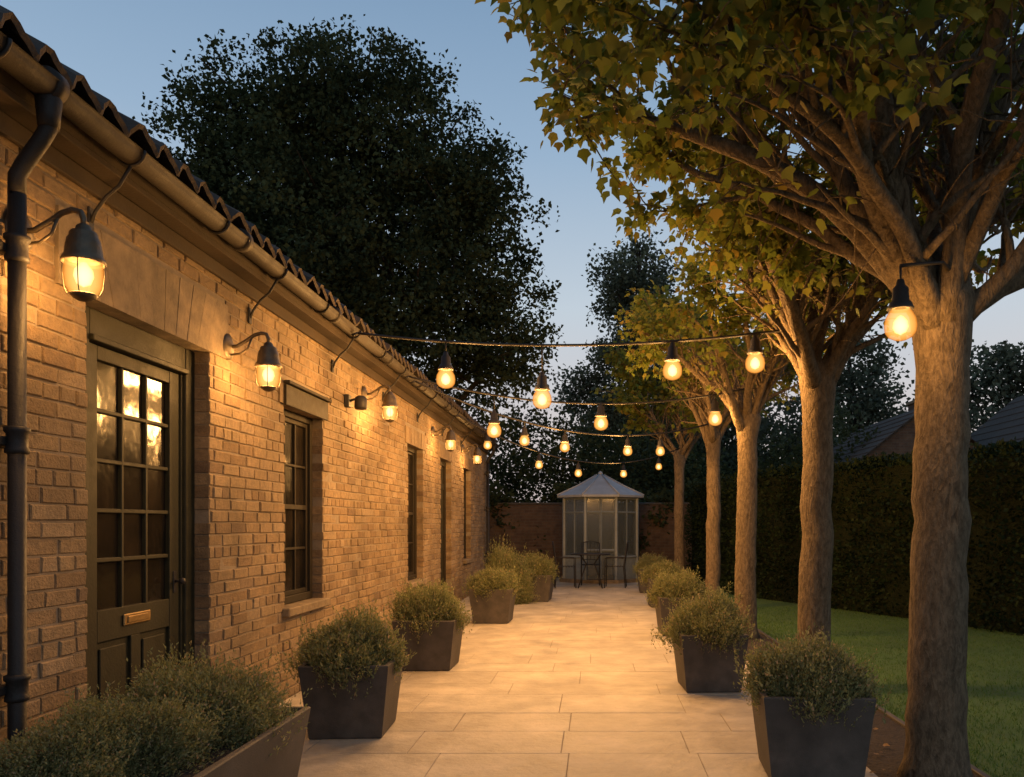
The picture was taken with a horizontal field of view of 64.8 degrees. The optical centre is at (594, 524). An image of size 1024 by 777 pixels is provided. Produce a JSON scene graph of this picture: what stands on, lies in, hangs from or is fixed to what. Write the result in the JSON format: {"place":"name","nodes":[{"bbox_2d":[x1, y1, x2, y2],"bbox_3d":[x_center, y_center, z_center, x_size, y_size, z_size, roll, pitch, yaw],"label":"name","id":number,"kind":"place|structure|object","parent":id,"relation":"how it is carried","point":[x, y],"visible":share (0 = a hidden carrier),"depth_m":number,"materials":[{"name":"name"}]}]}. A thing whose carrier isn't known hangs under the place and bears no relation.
{"place":"outdoors","nodes":[
{"label":"outdoors","id":0,"kind":"place"},
{"bbox_2d":[0,0,1023,501],"label":"sky","id":1,"kind":"structure","parent":0,"point":[120,47],"materials":[{"name":"blue"}]},
{"bbox_2d":[279,578,877,776],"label":"paved path","id":2,"kind":"structure","parent":0,"point":[568,680],"depth_m":5.70,"materials":[{"name":"beige stone"}]},
{"bbox_2d":[151,706,310,776],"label":"planter box","id":3,"kind":"object","parent":2,"relation":"on","point":[251,758],"visible":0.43,"depth_m":3.29,"materials":[{"name":"metal"}]},
{"bbox_2d":[0,702,153,776],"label":"box shrub","id":4,"kind":"object","parent":3,"relation":"in","point":[31,758],"visible":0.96,"depth_m":2.64,"materials":[{"name":"green plant"}]},
{"bbox_2d":[4,681,238,776],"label":"box shrub","id":5,"kind":"object","parent":3,"relation":"in","point":[173,741],"visible":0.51,"depth_m":2.92,"materials":[{"name":"green plant"}]},
{"bbox_2d":[108,639,311,756],"bbox_3d":[-1.668,0.761,3.377,0.843,0.537,0.831,0,0,16],"label":"box shrub","id":6,"kind":"object","parent":3,"relation":"in","point":[255,710],"visible":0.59,"depth_m":3.33,"materials":[{"name":"green plant"}]},
{"bbox_2d":[298,656,403,738],"bbox_3d":[-1.560,1.096,5.180,0.546,0.460,0.546,0,0,-3],"label":"planter box","id":7,"kind":"object","parent":2,"relation":"on","point":[344,714],"visible":0.6,"depth_m":4.94,"materials":[{"name":"metal"}]},
{"bbox_2d":[274,598,416,696],"bbox_3d":[-1.542,0.763,5.186,0.834,0.603,0.850,0,0,-45],"label":"box shrub","id":8,"kind":"object","parent":7,"relation":"in","point":[352,642],"visible":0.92,"depth_m":5.04,"materials":[{"name":"green plant"}]},
{"bbox_2d":[392,615,463,670],"bbox_3d":[-1.550,1.096,7.500,0.566,0.460,0.566,0,0,1],"label":"planter box","id":9,"kind":"object","parent":2,"relation":"on","point":[438,648],"visible":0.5,"depth_m":7.25,"materials":[{"name":"metal"}]},
{"bbox_2d":[383,575,475,642],"bbox_3d":[-1.561,0.771,7.482,0.822,0.616,0.857,0,0,-21],"label":"box shrub","id":10,"kind":"object","parent":9,"relation":"in","point":[426,603],"visible":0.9,"depth_m":7.34,"materials":[{"name":"green plant"}]},
{"bbox_2d":[468,588,515,623],"bbox_3d":[-1.400,1.096,11.000,0.576,0.460,0.576,0,0,2],"label":"planter box","id":11,"kind":"object","parent":2,"relation":"on","point":[497,607],"visible":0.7,"depth_m":10.74,"materials":[{"name":"metal"}]},
{"bbox_2d":[461,562,522,600],"bbox_3d":[-1.424,0.782,11.002,0.844,0.550,0.905,0,0,31],"label":"box shrub","id":12,"kind":"object","parent":11,"relation":"in","point":[490,580],"visible":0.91,"depth_m":10.83,"materials":[{"name":"green plant"}]},
{"bbox_2d":[482,534,539,604],"bbox_3d":[-1.454,0.862,13.549,1.076,1.443,1.060,0,0,10],"label":"box shrub","id":13,"kind":"object","parent":2,"relation":"on","point":[508,560],"visible":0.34,"depth_m":13.46,"materials":[{"name":"green plant"}]},
{"bbox_2d":[530,574,553,601],"bbox_3d":[-1.060,1.096,14.100,0.656,0.460,0.656,0,0,3],"label":"planter box","id":14,"kind":"object","parent":2,"relation":"on","point":[543,589],"visible":0.4,"depth_m":13.80,"materials":[{"name":"metal"}]},
{"bbox_2d":[517,549,563,585],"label":"box shrub","id":15,"kind":"object","parent":14,"relation":"in","point":[543,566],"visible":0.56,"depth_m":13.91,"materials":[{"name":"green plant"}]},
{"bbox_2d":[552,541,575,587],"bbox_3d":[-0.661,0.836,16.996,0.502,0.981,0.424,0,0,-6],"label":"garden chair","id":16,"kind":"object","parent":2,"relation":"on","point":[574,566],"visible":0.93,"depth_m":16.81,"materials":[{"name":"metal"}]},
{"bbox_2d":[570,553,609,588],"bbox_3d":[-0.100,0.969,17.000,0.860,0.725,0.860,0,0,0],"label":"garden table","id":17,"kind":"object","parent":2,"relation":"on","point":[581,554],"visible":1,"depth_m":16.84,"materials":[{"name":"metal"}]},
{"bbox_2d":[581,540,599,584],"bbox_3d":[-0.100,0.836,17.791,0.424,0.981,0.502,0,0,0],"label":"garden chair","id":18,"kind":"object","parent":2,"relation":"on","point":[590,557],"visible":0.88,"depth_m":17.96,"materials":[{"name":"metal"}]},
{"bbox_2d":[557,471,643,583],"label":"summerhouse","id":19,"kind":"structure","parent":2,"relation":"on","point":[601,509],"depth_m":18.36,"materials":[{"name":"glass"}]},
{"bbox_2d":[604,541,627,587],"bbox_3d":[0.461,0.836,17.046,0.502,0.981,0.424,0,0,6],"label":"garden chair","id":20,"kind":"object","parent":2,"relation":"on","point":[624,563],"visible":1,"depth_m":16.86,"materials":[{"name":"metal"}]},
{"bbox_2d":[637,569,646,592],"bbox_3d":[1.100,1.096,15.800,0.536,0.460,0.536,0,0,0],"label":"planter box","id":21,"kind":"object","parent":2,"relation":"on","point":[642,589],"visible":0.22,"depth_m":15.57,"materials":[{"name":"metal"}]},
{"bbox_2d":[632,551,669,576],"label":"box shrub","id":22,"kind":"object","parent":21,"relation":"in","point":[647,559],"visible":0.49,"depth_m":15.66,"materials":[{"name":"green plant"}]},
{"bbox_2d":[646,578,654,606],"bbox_3d":[1.120,1.096,13.100,0.556,0.460,0.556,0,0,-3],"label":"planter box","id":23,"kind":"object","parent":2,"relation":"on","point":[649,583],"visible":0.22,"depth_m":12.86,"materials":[{"name":"metal"}]},
{"bbox_2d":[636,557,682,585],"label":"box shrub","id":24,"kind":"object","parent":23,"relation":"in","point":[649,571],"visible":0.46,"depth_m":12.98,"materials":[{"name":"green plant"}]},
{"bbox_2d":[461,603,889,772],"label":"fallen leaves","id":25,"kind":"object","parent":2,"relation":"on","point":[885,744],"visible":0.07,"depth_m":4.80,"materials":[{"name":"brown plant"}]},
{"bbox_2d":[655,596,704,635],"bbox_3d":[1.030,1.096,9.800,0.556,0.460,0.556,0,0,-3],"label":"planter box","id":26,"kind":"object","parent":2,"relation":"on","point":[662,611],"visible":0.24,"depth_m":9.53,"materials":[{"name":"metal"}]},
{"bbox_2d":[644,564,713,607],"bbox_3d":[1.024,0.775,9.780,0.821,0.594,0.856,0,0,-33],"label":"box shrub","id":27,"kind":"object","parent":26,"relation":"in","point":[674,586],"visible":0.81,"depth_m":9.66,"materials":[{"name":"green plant"}]},
{"bbox_2d":[673,633,748,692],"bbox_3d":[0.930,1.096,6.550,0.536,0.460,0.536,0,0,-3],"label":"planter box","id":28,"kind":"object","parent":2,"relation":"on","point":[697,671],"visible":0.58,"depth_m":6.31,"materials":[{"name":"metal"}]},
{"bbox_2d":[651,581,755,660],"bbox_3d":[0.947,0.760,6.560,0.855,0.616,0.839,0,0,33],"label":"box shrub","id":29,"kind":"object","parent":28,"relation":"in","point":[714,615],"visible":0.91,"depth_m":6.39,"materials":[{"name":"green plant"}]},
{"bbox_2d":[751,689,875,776],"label":"planter box","id":30,"kind":"object","parent":2,"relation":"on","point":[788,745],"visible":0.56,"depth_m":4.03,"materials":[{"name":"metal"}]},
{"bbox_2d":[733,622,891,731],"bbox_3d":[1.159,0.788,4.267,0.870,0.520,0.811,0,0,-28],"label":"box shrub","id":31,"kind":"object","parent":30,"relation":"in","point":[813,668],"visible":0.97,"depth_m":4.11,"materials":[{"name":"green plant"}]},
{"bbox_2d":[699,583,1023,776],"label":"lawn","id":32,"kind":"structure","parent":0,"point":[763,603],"depth_m":7.49,"materials":[{"name":"green plant"}]},
{"bbox_2d":[684,436,1023,635],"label":"garden hedge","id":33,"kind":"object","parent":32,"relation":"on","point":[872,516],"visible":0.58,"depth_m":11.90,"materials":[{"name":"green plant"}]},
{"bbox_2d":[833,400,979,466],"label":"brick cottage","id":34,"kind":"structure","parent":32,"relation":"on","point":[896,435],"depth_m":22.23,"materials":[{"name":"tile"}]},
{"bbox_2d":[971,395,1023,446],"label":"brick cottage","id":35,"kind":"structure","parent":32,"relation":"on","point":[1006,423],"depth_m":23.96,"materials":[{"name":"tile"}]},
{"label":"ground","id":36,"kind":"structure","parent":0,"visible":0},
{"bbox_2d":[0,143,486,747],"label":"wall backing","id":37,"kind":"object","parent":36,"relation":"on","point":[200,515],"depth_m":5.24,"materials":[{"name":"beige concrete"}]},
{"bbox_2d":[0,94,62,746],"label":"downpipe","id":38,"kind":"object","parent":37,"relation":"attached to","point":[14,440],"visible":1,"depth_m":3.15,"materials":[{"name":"metal"}]},
{"bbox_2d":[5,207,106,301],"bbox_3d":[-2.183,-1.106,3.270,0.350,0.387,0.164,0,0,0],"label":"wall lantern","id":39,"kind":"object","parent":37,"relation":"attached to","point":[83,261],"depth_m":3.23,"materials":[{"name":"black metal"}]},
{"bbox_2d":[85,306,193,705],"bbox_3d":[-2.487,0.136,4.310,0.145,2.389,1.178,0,0,0],"label":"front door","id":40,"kind":"structure","parent":37,"relation":"attached to","point":[139,487],"depth_m":4.34,"materials":[{"name":"paint"}]},
{"bbox_2d":[0,135,486,749],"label":"wall bricks","id":41,"kind":"object","parent":37,"relation":"attached to","point":[268,511],"depth_m":5.26,"materials":[{"name":"beige brick"}]},
{"bbox_2d":[0,67,491,453],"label":"eaves boards","id":42,"kind":"object","parent":37,"relation":"attached to","point":[76,155],"visible":0.44,"depth_m":4.39,"materials":[{"name":"brown wood"}]},
{"bbox_2d":[0,5,495,440],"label":"tiled roof","id":43,"kind":"structure","parent":37,"relation":"on","point":[42,53],"depth_m":4.12,"materials":[{"name":"tile"}]},
{"bbox_2d":[0,31,498,457],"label":"gutter","id":44,"kind":"object","parent":37,"relation":"attached to","point":[27,70],"visible":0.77,"depth_m":4.03,"materials":[{"name":"metal"}]},
{"bbox_2d":[411,380,708,455],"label":"string lights","id":45,"kind":"object","parent":44,"relation":"hanging from","point":[524,440],"visible":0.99,"depth_m":10.57,"materials":[{"name":"metal"}]},
{"bbox_2d":[351,330,780,408],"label":"string lights","id":46,"kind":"object","parent":44,"relation":"hanging from","point":[672,370],"visible":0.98,"depth_m":6.82,"materials":[{"name":"glass"}]},
{"bbox_2d":[454,415,679,477],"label":"string lights","id":47,"kind":"object","parent":44,"relation":"hanging from","point":[538,463],"visible":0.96,"depth_m":14.04,"materials":[{"name":"plastic"}]},
{"bbox_2d":[404,376,744,437],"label":"string lights","id":48,"kind":"object","parent":44,"relation":"hanging from","point":[600,423],"visible":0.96,"depth_m":9.23,"materials":[{"name":"metal"}]},
{"bbox_2d":[223,331,281,391],"bbox_3d":[-2.183,-1.046,5.120,0.350,0.387,0.164,0,0,0],"label":"wall lantern","id":49,"kind":"object","parent":37,"relation":"attached to","point":[268,365],"depth_m":5.08,"materials":[{"name":"black metal"}]},
{"bbox_2d":[54,205,471,470],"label":"stone lintels","id":50,"kind":"object","parent":37,"relation":"attached to","point":[143,292],"visible":0.6,"depth_m":4.33,"materials":[{"name":"stone"}]},
{"bbox_2d":[284,409,311,603],"bbox_3d":[-2.493,-0.145,6.515,0.094,1.548,0.848,0,0,0],"label":"sash window","id":51,"kind":"structure","parent":37,"relation":"attached to","point":[298,504],"depth_m":6.71,"materials":[{"name":"black glass"}]},
{"bbox_2d":[344,394,366,409],"bbox_3d":[-2.254,-1.160,7.550,0.208,0.140,0.120,0,0,0],"label":"wall spotlight","id":52,"kind":"object","parent":37,"relation":"attached to","point":[360,402],"depth_m":7.51,"materials":[{"name":"black metal"}]},
{"bbox_2d":[281,380,473,617],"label":"window sills","id":53,"kind":"structure","parent":37,"relation":"attached to","point":[304,399],"depth_m":6.48,"materials":[{"name":"stone"}]},
{"bbox_2d":[361,385,397,422],"bbox_3d":[-2.183,-1.236,8.150,0.350,0.387,0.164,0,0,0],"label":"wall lantern","id":54,"kind":"object","parent":37,"relation":"attached to","point":[390,409],"depth_m":8.11,"materials":[{"name":"black metal"}]},
{"bbox_2d":[407,446,416,579],"bbox_3d":[-2.493,-0.150,10.550,0.094,1.758,0.898,0,0,0],"label":"sash window","id":55,"kind":"structure","parent":37,"relation":"attached to","point":[412,514],"depth_m":10.90,"materials":[{"name":"black glass"}]},
{"bbox_2d":[440,460,445,584],"bbox_3d":[-2.505,0.150,12.700,0.110,2.359,0.898,0,0,0],"label":"plank door","id":56,"kind":"structure","parent":37,"relation":"attached to","point":[443,519],"depth_m":13.08,"materials":[{"name":"paint"}]},
{"bbox_2d":[431,425,456,451],"bbox_3d":[-2.183,-1.256,11.600,0.350,0.387,0.164,0,0,0],"label":"wall lantern","id":57,"kind":"object","parent":37,"relation":"attached to","point":[450,441],"depth_m":11.56,"materials":[{"name":"black metal"}]},
{"bbox_2d":[463,470,465,558],"bbox_3d":[-2.493,-0.200,14.800,0.094,1.658,0.798,0,0,0],"label":"window","id":58,"kind":"structure","parent":37,"relation":"attached to","point":[464,511],"depth_m":15.14,"materials":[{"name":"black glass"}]},
{"bbox_2d":[461,443,481,464],"bbox_3d":[-2.183,-1.256,14.200,0.350,0.387,0.164,0,0,0],"label":"wall lantern","id":59,"kind":"object","parent":37,"relation":"attached to","point":[477,457],"depth_m":14.15,"materials":[{"name":"black metal"}]},
{"bbox_2d":[484,445,495,564],"bbox_3d":[-2.237,-0.186,17.100,0.241,3.031,0.140,0,0,0],"label":"downpipe","id":60,"kind":"object","parent":37,"relation":"attached to","point":[487,474],"visible":0.67,"depth_m":17.07,"materials":[{"name":"metal"}]},
{"bbox_2d":[132,14,565,450],"bbox_3d":[-6.385,-5.531,19.651,11.288,13.847,8.889,0,0,0],"label":"sycamore tree","id":61,"kind":"object","parent":36,"relation":"on","point":[303,201],"visible":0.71,"depth_m":18.66,"materials":[{"name":"green plant"}]},
{"bbox_2d":[489,502,691,576],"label":"garden wall","id":62,"kind":"structure","parent":36,"relation":"on","point":[544,517],"depth_m":20.60,"materials":[{"name":"brown brick"}]},
{"bbox_2d":[547,227,729,500],"bbox_3d":[1.586,-5.251,32.124,7.307,13.291,6.090,0,0,0],"label":"poplar tree","id":63,"kind":"object","parent":36,"relation":"on","point":[615,285],"visible":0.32,"depth_m":31.32,"materials":[{"name":"green plant"}]},
{"bbox_2d":[473,390,885,551],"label":"distant trees","id":64,"kind":"object","parent":36,"relation":"on","point":[517,470],"visible":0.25,"depth_m":23.78,"materials":[{"name":"green plant"}]},
{"bbox_2d":[590,334,781,573],"bbox_3d":[1.980,-1.380,16.975,3.566,5.547,2.900,0,0,42],"label":"plane tree","id":65,"kind":"object","parent":36,"relation":"on","point":[640,389],"visible":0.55,"depth_m":17.03,"materials":[{"name":"green plant"}]},
{"bbox_2d":[651,387,780,486],"bbox_3d":[5.527,-3.433,35.799,8.211,9.689,8.528,0,0,0],"label":"ash tree","id":66,"kind":"object","parent":36,"relation":"on","point":[730,447],"visible":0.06,"depth_m":34.69,"materials":[{"name":"green plant"}]},
{"bbox_2d":[614,252,858,638],"bbox_3d":[1.770,-1.057,9.769,3.053,4.913,3.673,0,0,0],"label":"plane tree","id":67,"kind":"object","parent":36,"relation":"on","point":[672,313],"visible":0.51,"depth_m":9.44,"materials":[{"name":"green plant"}]},
{"bbox_2d":[475,0,1023,776],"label":"plane tree","id":68,"kind":"object","parent":36,"relation":"on","point":[859,102],"visible":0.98,"depth_m":4.13,"materials":[{"name":"green plant"}]},
{"bbox_2d":[884,260,950,340],"bbox_3d":[1.694,-1.128,4.069,0.547,0.424,0.156,0,0,-27],"label":"hanging lantern","id":69,"kind":"object","parent":68,"relation":"attached to","point":[900,323],"visible":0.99,"depth_m":3.94,"materials":[{"name":"glass"}]},
{"bbox_2d":[757,323,914,467],"bbox_3d":[10.583,-3.481,32.301,9.056,10.001,8.130,0,0,0],"label":"ash tree","id":70,"kind":"object","parent":36,"relation":"on","point":[851,380],"visible":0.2,"depth_m":31.73,"materials":[{"name":"green plant"}]},
{"bbox_2d":[747,629,990,776],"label":"soil border","id":71,"kind":"object","parent":36,"relation":"on","point":[892,734],"depth_m":4.94,"materials":[{"name":"brown soil"}]},
{"bbox_2d":[657,300,795,594],"bbox_3d":[1.867,-1.141,12.482,2.966,5.057,2.875,0,0,-30],"label":"plane tree","id":72,"kind":"object","parent":71,"relation":"on","point":[712,436],"visible":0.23,"depth_m":12.31,"materials":[{"name":"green plant"}]},
{"bbox_2d":[658,93,1016,644],"bbox_3d":[1.865,-0.970,6.130,2.616,4.723,3.217,0,0,0],"label":"plane tree","id":73,"kind":"object","parent":71,"relation":"on","point":[802,346],"visible":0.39,"depth_m":6.47,"materials":[{"name":"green plant"}]},
{"bbox_2d":[893,339,1023,433],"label":"ash tree","id":74,"kind":"object","parent":36,"relation":"on","point":[1007,390],"visible":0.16,"depth_m":29.44,"materials":[{"name":"green plant"}]}
]}

